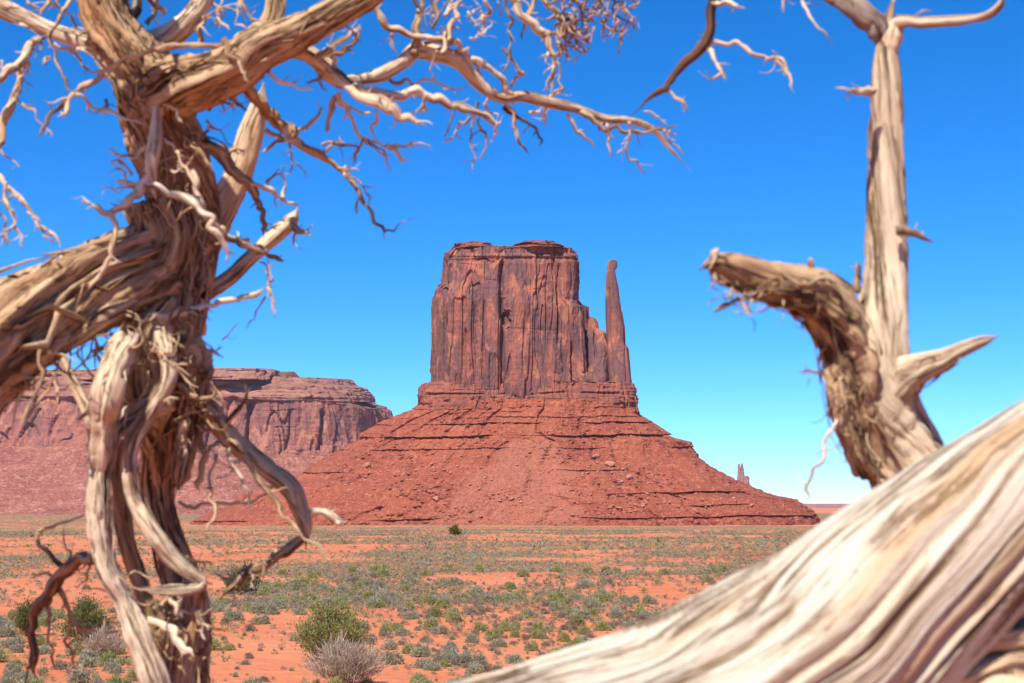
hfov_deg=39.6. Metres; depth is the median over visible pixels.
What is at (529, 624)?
blackbrush
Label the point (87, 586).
blackbrush
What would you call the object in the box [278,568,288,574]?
rabbitbrush
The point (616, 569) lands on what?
rabbitbrush
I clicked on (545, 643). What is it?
blackbrush
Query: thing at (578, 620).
rabbitbrush
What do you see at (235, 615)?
sagebrush
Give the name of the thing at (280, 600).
sagebrush
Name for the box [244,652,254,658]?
blackbrush
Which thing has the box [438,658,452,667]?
rabbitbrush
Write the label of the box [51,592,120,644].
juniper bush
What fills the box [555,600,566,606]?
rabbitbrush
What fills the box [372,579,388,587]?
sagebrush
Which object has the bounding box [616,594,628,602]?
rabbitbrush
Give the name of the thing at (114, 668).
sagebrush
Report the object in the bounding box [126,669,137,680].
rabbitbrush
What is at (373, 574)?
blackbrush
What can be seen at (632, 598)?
sagebrush
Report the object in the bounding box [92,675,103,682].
sagebrush
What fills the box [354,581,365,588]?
rabbitbrush
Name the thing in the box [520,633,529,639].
blackbrush
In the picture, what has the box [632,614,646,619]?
blackbrush
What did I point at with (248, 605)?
rabbitbrush
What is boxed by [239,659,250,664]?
blackbrush
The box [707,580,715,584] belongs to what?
blackbrush
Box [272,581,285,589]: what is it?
rabbitbrush
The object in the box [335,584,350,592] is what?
sagebrush
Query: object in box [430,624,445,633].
sagebrush
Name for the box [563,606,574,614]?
rabbitbrush
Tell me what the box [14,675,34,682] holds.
sagebrush
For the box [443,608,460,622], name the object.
rabbitbrush
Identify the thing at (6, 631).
sagebrush
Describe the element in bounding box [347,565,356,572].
rabbitbrush
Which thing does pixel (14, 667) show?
sagebrush
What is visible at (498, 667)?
blackbrush
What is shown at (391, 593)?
sagebrush
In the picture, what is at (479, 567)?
rabbitbrush
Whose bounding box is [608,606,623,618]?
sagebrush
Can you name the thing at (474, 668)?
sagebrush
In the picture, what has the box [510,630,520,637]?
rabbitbrush
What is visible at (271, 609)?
sagebrush
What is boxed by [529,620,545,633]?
rabbitbrush
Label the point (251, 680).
sagebrush
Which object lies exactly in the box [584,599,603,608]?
sagebrush
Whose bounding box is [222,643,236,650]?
rabbitbrush
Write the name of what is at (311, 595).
rabbitbrush
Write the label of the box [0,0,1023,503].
sky
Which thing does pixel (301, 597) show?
rabbitbrush
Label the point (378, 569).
rabbitbrush
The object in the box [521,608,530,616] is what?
rabbitbrush
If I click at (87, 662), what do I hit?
sagebrush
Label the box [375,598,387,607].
rabbitbrush
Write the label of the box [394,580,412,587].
sagebrush
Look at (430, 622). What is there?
rabbitbrush
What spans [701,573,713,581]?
rabbitbrush
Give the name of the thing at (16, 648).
sagebrush
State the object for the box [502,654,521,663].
sagebrush
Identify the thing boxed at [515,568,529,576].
rabbitbrush
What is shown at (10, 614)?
rabbitbrush
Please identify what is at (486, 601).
blackbrush scrub
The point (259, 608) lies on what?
sagebrush
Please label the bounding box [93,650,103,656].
sagebrush
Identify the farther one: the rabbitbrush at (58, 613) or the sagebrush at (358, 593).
the sagebrush at (358, 593)
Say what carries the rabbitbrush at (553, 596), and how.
on the ground
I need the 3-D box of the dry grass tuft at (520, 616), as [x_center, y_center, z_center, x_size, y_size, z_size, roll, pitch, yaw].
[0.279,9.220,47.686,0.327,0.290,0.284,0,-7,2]
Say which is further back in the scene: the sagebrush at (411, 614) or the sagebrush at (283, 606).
the sagebrush at (283, 606)
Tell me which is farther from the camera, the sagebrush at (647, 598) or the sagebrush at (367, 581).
the sagebrush at (367, 581)
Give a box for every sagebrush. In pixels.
[0,618,16,626]
[0,623,15,637]
[0,634,25,648]
[0,676,13,682]
[1,671,15,680]
[2,662,23,672]
[7,642,24,652]
[9,671,32,682]
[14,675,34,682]
[29,643,51,654]
[38,612,53,620]
[67,665,99,682]
[77,649,95,662]
[79,655,102,667]
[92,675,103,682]
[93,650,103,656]
[103,658,119,667]
[105,661,125,673]
[209,596,216,606]
[213,603,226,611]
[223,609,244,620]
[241,675,263,682]
[242,595,255,601]
[249,601,266,613]
[249,614,270,624]
[259,579,273,585]
[264,603,280,614]
[268,598,289,608]
[269,598,285,608]
[290,580,308,590]
[292,605,307,614]
[318,582,329,590]
[319,597,334,606]
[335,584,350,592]
[338,592,349,600]
[345,574,360,583]
[347,595,360,602]
[351,590,363,596]
[359,619,371,630]
[361,576,372,585]
[364,597,382,607]
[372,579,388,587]
[372,584,382,591]
[378,649,405,664]
[380,594,392,604]
[380,639,398,649]
[381,590,396,596]
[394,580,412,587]
[394,625,411,635]
[400,610,419,619]
[404,572,417,583]
[409,643,433,656]
[412,657,427,668]
[421,658,441,670]
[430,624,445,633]
[432,652,457,663]
[437,591,448,598]
[439,577,451,584]
[440,639,458,651]
[442,647,457,653]
[448,576,466,585]
[448,650,475,666]
[460,673,472,679]
[464,631,479,642]
[464,661,483,673]
[467,586,485,594]
[473,652,488,663]
[479,592,494,600]
[489,637,505,646]
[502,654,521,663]
[505,591,518,600]
[514,658,524,665]
[548,601,563,609]
[570,608,590,619]
[575,634,593,642]
[579,578,593,586]
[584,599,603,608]
[590,588,606,595]
[607,621,616,628]
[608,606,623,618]
[624,594,639,602]
[624,620,637,627]
[637,608,654,618]
[642,594,656,604]
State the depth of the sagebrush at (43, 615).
48.62 m
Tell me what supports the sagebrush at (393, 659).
on the ground
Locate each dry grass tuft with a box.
[35,664,48,674]
[231,670,238,676]
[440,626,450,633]
[449,633,455,639]
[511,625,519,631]
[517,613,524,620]
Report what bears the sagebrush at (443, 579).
on the ground
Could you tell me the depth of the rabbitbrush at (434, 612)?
49.38 m
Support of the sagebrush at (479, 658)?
on the ground
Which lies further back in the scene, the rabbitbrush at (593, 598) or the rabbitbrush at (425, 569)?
the rabbitbrush at (425, 569)
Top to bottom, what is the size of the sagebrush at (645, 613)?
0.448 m
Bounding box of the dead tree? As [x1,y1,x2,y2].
[630,0,1023,674]
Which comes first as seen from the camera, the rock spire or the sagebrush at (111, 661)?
the sagebrush at (111, 661)
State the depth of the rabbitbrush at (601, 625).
43.53 m
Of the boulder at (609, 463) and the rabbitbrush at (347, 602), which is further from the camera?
the boulder at (609, 463)
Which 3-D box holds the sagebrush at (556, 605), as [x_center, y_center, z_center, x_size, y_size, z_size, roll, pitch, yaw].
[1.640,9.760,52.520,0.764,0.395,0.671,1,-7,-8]
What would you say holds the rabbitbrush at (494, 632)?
on the ground
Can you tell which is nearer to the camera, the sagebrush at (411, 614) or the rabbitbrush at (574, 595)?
the sagebrush at (411, 614)
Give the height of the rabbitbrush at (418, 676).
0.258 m
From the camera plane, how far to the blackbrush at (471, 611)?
50.40 m
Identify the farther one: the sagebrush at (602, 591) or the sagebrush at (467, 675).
the sagebrush at (602, 591)
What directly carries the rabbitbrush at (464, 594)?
on the ground
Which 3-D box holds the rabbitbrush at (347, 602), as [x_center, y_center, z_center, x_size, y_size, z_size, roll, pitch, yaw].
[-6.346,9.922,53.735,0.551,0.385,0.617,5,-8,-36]
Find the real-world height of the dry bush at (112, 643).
1.018 m
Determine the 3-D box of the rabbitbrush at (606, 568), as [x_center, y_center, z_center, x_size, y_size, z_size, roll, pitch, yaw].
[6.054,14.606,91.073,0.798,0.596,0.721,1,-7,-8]
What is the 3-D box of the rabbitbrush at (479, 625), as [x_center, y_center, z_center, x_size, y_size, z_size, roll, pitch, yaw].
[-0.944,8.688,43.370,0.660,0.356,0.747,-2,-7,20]
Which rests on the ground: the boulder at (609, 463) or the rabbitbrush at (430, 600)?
the rabbitbrush at (430, 600)
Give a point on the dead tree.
(876, 374)
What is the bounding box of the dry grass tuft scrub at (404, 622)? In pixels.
[0,514,823,682]
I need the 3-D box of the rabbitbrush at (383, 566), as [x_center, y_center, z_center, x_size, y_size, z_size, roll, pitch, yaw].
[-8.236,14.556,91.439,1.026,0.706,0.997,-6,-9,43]
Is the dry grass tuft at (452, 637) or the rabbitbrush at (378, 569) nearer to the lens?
the dry grass tuft at (452, 637)
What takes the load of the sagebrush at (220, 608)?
on the ground
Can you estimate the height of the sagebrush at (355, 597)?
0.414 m
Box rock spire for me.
[737,463,750,485]
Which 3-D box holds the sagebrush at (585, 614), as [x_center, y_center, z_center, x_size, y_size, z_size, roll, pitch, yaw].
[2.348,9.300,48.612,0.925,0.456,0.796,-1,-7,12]
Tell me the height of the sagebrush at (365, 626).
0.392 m
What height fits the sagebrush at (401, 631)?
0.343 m
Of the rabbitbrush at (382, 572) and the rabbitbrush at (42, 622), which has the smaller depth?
the rabbitbrush at (42, 622)
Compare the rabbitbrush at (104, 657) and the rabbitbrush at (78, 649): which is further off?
the rabbitbrush at (78, 649)
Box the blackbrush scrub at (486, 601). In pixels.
[0,513,831,682]
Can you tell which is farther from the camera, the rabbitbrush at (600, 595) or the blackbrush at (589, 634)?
the rabbitbrush at (600, 595)
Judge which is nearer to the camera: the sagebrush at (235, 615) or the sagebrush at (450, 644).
the sagebrush at (450, 644)
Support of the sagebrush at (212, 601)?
on the ground
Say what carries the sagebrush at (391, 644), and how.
on the ground
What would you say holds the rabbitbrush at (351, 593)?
on the ground
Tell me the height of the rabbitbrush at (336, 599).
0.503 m
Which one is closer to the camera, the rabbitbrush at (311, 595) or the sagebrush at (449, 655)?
the sagebrush at (449, 655)
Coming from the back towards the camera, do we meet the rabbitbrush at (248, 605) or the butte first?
the butte
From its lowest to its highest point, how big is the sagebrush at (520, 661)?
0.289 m
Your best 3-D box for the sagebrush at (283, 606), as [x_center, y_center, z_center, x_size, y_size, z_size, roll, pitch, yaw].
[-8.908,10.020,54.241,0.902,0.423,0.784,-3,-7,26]
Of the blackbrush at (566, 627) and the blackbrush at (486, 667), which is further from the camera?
the blackbrush at (566, 627)
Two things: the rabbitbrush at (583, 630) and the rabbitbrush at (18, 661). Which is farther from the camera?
the rabbitbrush at (583, 630)
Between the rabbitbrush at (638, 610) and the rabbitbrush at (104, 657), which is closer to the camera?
the rabbitbrush at (104, 657)
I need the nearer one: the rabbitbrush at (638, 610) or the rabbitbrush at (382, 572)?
the rabbitbrush at (638, 610)
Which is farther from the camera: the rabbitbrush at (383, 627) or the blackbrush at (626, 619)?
the blackbrush at (626, 619)
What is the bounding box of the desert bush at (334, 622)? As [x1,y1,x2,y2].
[284,592,375,660]
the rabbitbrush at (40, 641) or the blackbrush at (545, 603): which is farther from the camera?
the blackbrush at (545, 603)
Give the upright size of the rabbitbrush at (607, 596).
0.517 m
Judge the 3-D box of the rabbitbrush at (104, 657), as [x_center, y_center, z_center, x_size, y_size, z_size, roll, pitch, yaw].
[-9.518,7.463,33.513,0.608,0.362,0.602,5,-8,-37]
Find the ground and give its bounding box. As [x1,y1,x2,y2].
[0,508,841,682]
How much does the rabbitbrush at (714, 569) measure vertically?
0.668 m
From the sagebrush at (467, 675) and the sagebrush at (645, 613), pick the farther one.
the sagebrush at (645, 613)
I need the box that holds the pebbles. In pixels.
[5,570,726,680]
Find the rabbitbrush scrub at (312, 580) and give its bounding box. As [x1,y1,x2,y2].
[0,513,832,682]
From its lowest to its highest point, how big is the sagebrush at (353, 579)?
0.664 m
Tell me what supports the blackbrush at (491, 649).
on the ground
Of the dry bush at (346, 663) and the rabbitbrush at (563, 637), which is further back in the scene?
the rabbitbrush at (563, 637)
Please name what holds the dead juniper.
on the ground
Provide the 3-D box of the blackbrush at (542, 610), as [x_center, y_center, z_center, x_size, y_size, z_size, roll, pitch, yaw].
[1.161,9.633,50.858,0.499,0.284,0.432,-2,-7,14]
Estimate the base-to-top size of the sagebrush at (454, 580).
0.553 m
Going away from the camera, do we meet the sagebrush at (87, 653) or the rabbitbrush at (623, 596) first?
the sagebrush at (87, 653)
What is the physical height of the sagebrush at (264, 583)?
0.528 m
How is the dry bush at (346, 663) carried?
on the ground
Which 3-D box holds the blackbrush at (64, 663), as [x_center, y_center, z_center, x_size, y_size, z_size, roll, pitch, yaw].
[-10.246,7.360,32.427,0.618,0.284,0.418,2,-7,-16]
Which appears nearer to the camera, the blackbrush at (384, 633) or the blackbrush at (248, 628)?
the blackbrush at (384, 633)
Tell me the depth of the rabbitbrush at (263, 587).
68.95 m
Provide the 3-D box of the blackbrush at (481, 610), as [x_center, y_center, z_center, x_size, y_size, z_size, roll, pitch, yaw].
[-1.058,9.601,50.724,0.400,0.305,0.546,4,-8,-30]
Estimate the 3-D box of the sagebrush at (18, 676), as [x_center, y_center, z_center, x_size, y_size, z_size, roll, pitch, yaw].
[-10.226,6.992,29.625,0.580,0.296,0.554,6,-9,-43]
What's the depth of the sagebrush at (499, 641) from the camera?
38.10 m
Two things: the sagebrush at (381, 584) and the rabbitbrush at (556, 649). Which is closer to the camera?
the rabbitbrush at (556, 649)
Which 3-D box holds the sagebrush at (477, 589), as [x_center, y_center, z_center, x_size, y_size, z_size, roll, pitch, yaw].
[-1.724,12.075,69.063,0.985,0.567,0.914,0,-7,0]
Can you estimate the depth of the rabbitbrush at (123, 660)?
33.16 m
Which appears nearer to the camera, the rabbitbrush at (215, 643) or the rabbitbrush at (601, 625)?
the rabbitbrush at (215, 643)
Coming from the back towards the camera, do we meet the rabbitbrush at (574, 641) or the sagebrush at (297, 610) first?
the sagebrush at (297, 610)
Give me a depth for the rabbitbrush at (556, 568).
90.69 m
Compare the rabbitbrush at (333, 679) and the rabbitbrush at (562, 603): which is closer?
the rabbitbrush at (333, 679)
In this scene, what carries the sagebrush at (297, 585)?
on the ground
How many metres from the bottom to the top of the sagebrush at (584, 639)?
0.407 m
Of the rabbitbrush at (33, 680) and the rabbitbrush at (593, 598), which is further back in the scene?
the rabbitbrush at (593, 598)
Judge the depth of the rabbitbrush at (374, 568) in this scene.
87.06 m
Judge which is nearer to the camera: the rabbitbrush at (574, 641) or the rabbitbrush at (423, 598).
the rabbitbrush at (574, 641)
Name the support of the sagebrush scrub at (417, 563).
on the ground
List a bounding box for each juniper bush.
[12,595,34,635]
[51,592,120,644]
[218,560,265,594]
[447,523,462,535]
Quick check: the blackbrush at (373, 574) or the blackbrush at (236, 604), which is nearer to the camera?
the blackbrush at (236, 604)
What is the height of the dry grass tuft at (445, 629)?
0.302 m
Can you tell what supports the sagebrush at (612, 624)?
on the ground
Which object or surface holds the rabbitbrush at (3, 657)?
on the ground
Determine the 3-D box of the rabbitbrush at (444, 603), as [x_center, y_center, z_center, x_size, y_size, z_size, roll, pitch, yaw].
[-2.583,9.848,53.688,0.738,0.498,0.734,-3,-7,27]
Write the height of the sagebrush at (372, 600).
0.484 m
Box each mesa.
[0,368,392,514]
[803,503,849,507]
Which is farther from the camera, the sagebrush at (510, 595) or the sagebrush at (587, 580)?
the sagebrush at (587, 580)
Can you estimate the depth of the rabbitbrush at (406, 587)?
71.93 m
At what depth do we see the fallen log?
2.16 m
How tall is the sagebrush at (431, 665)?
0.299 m
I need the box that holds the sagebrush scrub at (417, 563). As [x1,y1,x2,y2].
[0,512,834,682]
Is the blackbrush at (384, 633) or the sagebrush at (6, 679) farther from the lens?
the blackbrush at (384, 633)
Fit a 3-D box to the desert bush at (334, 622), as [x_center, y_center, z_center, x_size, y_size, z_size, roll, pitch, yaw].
[-4.335,6.912,34.342,1.959,1.684,2.116,6,-9,-41]
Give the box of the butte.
[189,240,820,525]
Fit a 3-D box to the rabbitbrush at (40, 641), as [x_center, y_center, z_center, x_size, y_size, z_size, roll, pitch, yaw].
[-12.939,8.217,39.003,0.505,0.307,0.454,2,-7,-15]
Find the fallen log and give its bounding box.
[452,399,1023,682]
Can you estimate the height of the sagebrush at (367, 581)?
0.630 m
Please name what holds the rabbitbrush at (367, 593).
on the ground
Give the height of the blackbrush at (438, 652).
0.311 m
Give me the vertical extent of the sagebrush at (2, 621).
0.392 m
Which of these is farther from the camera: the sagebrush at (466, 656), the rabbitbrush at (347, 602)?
the rabbitbrush at (347, 602)
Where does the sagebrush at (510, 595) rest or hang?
on the ground
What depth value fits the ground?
72.76 m
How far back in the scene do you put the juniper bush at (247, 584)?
69.03 m
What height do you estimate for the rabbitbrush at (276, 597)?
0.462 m
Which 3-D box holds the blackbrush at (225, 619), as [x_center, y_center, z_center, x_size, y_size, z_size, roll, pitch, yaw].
[-9.569,9.290,47.601,0.449,0.371,0.668,4,-7,-28]
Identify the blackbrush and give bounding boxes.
[50,660,74,669]
[80,584,90,589]
[106,607,116,612]
[219,614,232,623]
[230,600,241,606]
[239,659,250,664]
[240,623,257,631]
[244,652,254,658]
[259,675,270,681]
[365,635,377,644]
[368,572,377,577]
[378,630,388,636]
[422,635,430,641]
[431,651,447,660]
[458,663,469,667]
[465,607,479,614]
[478,608,485,613]
[480,663,494,672]
[487,647,497,650]
[491,665,502,670]
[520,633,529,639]
[522,621,532,625]
[524,610,541,618]
[535,650,546,654]
[538,607,549,613]
[541,640,553,646]
[542,601,549,606]
[556,611,570,617]
[557,624,570,629]
[570,624,578,630]
[575,581,589,588]
[583,632,596,637]
[617,617,631,624]
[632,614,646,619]
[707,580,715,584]
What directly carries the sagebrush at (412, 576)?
on the ground
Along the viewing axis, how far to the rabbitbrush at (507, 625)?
43.23 m
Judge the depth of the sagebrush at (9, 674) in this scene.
30.03 m
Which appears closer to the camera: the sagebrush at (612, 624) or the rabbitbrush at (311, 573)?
the sagebrush at (612, 624)
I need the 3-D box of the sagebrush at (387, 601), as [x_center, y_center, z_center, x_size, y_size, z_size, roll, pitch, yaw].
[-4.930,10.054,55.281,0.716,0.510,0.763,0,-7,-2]
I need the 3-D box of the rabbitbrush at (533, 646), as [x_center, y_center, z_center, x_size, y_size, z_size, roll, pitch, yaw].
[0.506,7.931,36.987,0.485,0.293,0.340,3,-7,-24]
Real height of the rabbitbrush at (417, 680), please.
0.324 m
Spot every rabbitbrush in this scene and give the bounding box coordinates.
[0,648,10,662]
[4,657,23,667]
[6,609,18,619]
[22,676,45,682]
[36,637,47,645]
[38,617,52,625]
[51,608,64,618]
[68,641,85,655]
[96,651,116,664]
[104,674,128,682]
[115,655,132,665]
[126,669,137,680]
[211,636,221,651]
[215,596,227,605]
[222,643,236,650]
[244,602,256,611]
[256,584,272,595]
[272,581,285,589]
[273,595,288,602]
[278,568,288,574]
[292,594,306,600]
[293,576,310,584]
[305,568,322,577]
[305,591,318,600]
[308,602,318,610]
[325,675,343,682]
[334,596,344,606]
[339,600,351,607]
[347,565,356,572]
[348,589,356,596]
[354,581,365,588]
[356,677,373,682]
[361,590,374,598]
[367,563,379,572]
[374,567,389,574]
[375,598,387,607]
[377,569,389,576]
[377,621,392,633]
[381,563,389,568]
[390,622,404,630]
[399,584,410,590]
[400,598,415,608]
[400,642,415,653]
[409,674,423,682]
[410,678,434,682]
[416,593,431,601]
[418,567,431,574]
[422,616,438,629]
[425,606,442,616]
[427,598,437,604]
[434,597,451,608]
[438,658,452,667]
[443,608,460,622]
[454,591,469,598]
[470,621,489,631]
[474,563,483,571]
[483,628,500,638]
[494,593,507,602]
[499,619,520,631]
[502,581,516,589]
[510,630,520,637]
[512,590,523,601]
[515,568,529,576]
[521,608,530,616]
[523,641,537,650]
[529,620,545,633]
[529,628,547,638]
[548,590,564,601]
[551,565,561,572]
[551,646,560,652]
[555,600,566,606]
[556,596,569,603]
[556,630,571,641]
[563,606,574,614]
[565,637,580,648]
[569,592,581,599]
[569,612,586,625]
[575,625,592,634]
[580,566,593,573]
[582,608,598,616]
[583,597,599,604]
[592,592,606,602]
[593,619,612,630]
[601,565,611,572]
[602,591,613,600]
[608,567,621,574]
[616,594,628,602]
[633,607,644,614]
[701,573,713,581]
[709,566,723,573]
[715,565,727,571]
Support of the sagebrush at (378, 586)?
on the ground
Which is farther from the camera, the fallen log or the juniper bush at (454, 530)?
the juniper bush at (454, 530)
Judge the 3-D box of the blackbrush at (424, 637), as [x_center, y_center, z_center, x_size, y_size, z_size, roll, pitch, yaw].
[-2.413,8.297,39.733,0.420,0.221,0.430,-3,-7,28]
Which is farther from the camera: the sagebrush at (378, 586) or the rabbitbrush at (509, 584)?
the rabbitbrush at (509, 584)
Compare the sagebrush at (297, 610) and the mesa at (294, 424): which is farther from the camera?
the mesa at (294, 424)
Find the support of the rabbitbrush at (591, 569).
on the ground
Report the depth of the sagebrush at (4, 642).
38.36 m
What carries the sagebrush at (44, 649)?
on the ground
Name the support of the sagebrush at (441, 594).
on the ground
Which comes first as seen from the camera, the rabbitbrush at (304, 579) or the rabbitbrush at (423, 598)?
the rabbitbrush at (423, 598)
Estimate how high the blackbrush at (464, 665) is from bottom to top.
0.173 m
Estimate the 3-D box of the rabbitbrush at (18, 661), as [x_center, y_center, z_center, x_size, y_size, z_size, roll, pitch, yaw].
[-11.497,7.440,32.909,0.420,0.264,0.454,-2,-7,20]
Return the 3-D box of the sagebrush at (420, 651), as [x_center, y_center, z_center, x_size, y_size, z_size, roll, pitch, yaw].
[-2.241,7.681,35.396,0.696,0.358,0.764,4,-8,-31]
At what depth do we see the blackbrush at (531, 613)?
49.01 m
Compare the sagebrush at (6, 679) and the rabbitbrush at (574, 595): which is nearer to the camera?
the sagebrush at (6, 679)
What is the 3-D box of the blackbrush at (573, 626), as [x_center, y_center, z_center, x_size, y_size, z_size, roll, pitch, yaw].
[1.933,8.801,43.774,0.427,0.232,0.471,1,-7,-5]
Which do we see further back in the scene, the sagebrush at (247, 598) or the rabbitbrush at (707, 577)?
the rabbitbrush at (707, 577)
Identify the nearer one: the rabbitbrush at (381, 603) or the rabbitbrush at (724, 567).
the rabbitbrush at (381, 603)
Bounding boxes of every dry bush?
[78,623,127,656]
[297,630,392,682]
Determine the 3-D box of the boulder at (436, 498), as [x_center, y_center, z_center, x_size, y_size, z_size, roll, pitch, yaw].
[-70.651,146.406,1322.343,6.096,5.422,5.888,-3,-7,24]
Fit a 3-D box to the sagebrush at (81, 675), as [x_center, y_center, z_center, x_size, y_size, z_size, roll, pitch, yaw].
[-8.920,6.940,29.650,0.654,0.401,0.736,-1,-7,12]
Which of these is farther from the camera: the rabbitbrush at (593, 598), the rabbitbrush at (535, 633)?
the rabbitbrush at (593, 598)
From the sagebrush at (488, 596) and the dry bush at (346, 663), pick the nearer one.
the dry bush at (346, 663)
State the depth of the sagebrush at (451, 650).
34.51 m
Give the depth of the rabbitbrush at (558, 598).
55.66 m
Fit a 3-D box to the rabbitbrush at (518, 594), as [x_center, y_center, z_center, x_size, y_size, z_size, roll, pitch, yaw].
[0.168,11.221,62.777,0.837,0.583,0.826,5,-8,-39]
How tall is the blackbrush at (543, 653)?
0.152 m
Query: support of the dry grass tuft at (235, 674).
on the ground
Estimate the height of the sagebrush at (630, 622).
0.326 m
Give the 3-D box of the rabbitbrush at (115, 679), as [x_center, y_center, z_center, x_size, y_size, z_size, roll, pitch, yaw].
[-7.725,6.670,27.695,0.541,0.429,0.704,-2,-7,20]
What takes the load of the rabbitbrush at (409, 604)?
on the ground
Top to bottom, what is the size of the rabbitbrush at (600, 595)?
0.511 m
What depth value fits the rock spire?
7458.01 m
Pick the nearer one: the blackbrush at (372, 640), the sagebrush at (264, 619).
the blackbrush at (372, 640)
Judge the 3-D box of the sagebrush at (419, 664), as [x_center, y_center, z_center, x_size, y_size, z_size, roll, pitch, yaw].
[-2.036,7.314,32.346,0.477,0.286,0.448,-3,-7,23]
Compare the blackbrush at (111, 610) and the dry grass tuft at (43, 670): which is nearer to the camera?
the dry grass tuft at (43, 670)
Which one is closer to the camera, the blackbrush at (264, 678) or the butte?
the blackbrush at (264, 678)
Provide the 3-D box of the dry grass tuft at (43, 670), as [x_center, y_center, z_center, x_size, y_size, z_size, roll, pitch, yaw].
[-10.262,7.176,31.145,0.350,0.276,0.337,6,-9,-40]
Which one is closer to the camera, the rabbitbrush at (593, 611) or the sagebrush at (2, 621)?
the sagebrush at (2, 621)
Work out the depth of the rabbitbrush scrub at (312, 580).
127.39 m
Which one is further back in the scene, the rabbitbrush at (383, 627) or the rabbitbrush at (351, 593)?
the rabbitbrush at (351, 593)
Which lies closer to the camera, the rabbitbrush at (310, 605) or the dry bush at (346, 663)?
the dry bush at (346, 663)
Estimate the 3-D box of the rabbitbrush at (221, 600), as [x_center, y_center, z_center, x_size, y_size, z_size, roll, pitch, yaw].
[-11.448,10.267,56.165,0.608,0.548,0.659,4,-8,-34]
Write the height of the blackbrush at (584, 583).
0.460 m
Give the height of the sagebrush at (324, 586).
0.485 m
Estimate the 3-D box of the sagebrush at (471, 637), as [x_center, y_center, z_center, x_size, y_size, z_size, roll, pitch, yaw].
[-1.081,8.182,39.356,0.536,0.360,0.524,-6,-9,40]
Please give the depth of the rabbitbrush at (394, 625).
43.82 m
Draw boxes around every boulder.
[433,496,439,500]
[605,461,614,465]
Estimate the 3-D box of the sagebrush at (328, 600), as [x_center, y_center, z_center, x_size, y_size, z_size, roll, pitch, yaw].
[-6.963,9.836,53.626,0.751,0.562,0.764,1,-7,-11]
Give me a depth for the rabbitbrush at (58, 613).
50.40 m
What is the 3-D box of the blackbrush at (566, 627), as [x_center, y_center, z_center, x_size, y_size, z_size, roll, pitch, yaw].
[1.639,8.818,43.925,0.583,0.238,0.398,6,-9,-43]
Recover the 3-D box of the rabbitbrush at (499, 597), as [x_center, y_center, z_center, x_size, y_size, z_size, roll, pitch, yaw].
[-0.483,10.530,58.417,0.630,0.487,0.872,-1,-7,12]
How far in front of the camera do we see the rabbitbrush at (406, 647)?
36.15 m
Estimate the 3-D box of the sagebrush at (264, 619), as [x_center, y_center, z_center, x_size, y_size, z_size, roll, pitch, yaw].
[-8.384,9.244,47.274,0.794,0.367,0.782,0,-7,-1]
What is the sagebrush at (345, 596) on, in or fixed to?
on the ground
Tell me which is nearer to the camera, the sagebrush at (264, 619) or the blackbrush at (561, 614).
the sagebrush at (264, 619)
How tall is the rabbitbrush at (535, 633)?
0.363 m
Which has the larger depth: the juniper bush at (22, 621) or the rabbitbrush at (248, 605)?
the rabbitbrush at (248, 605)

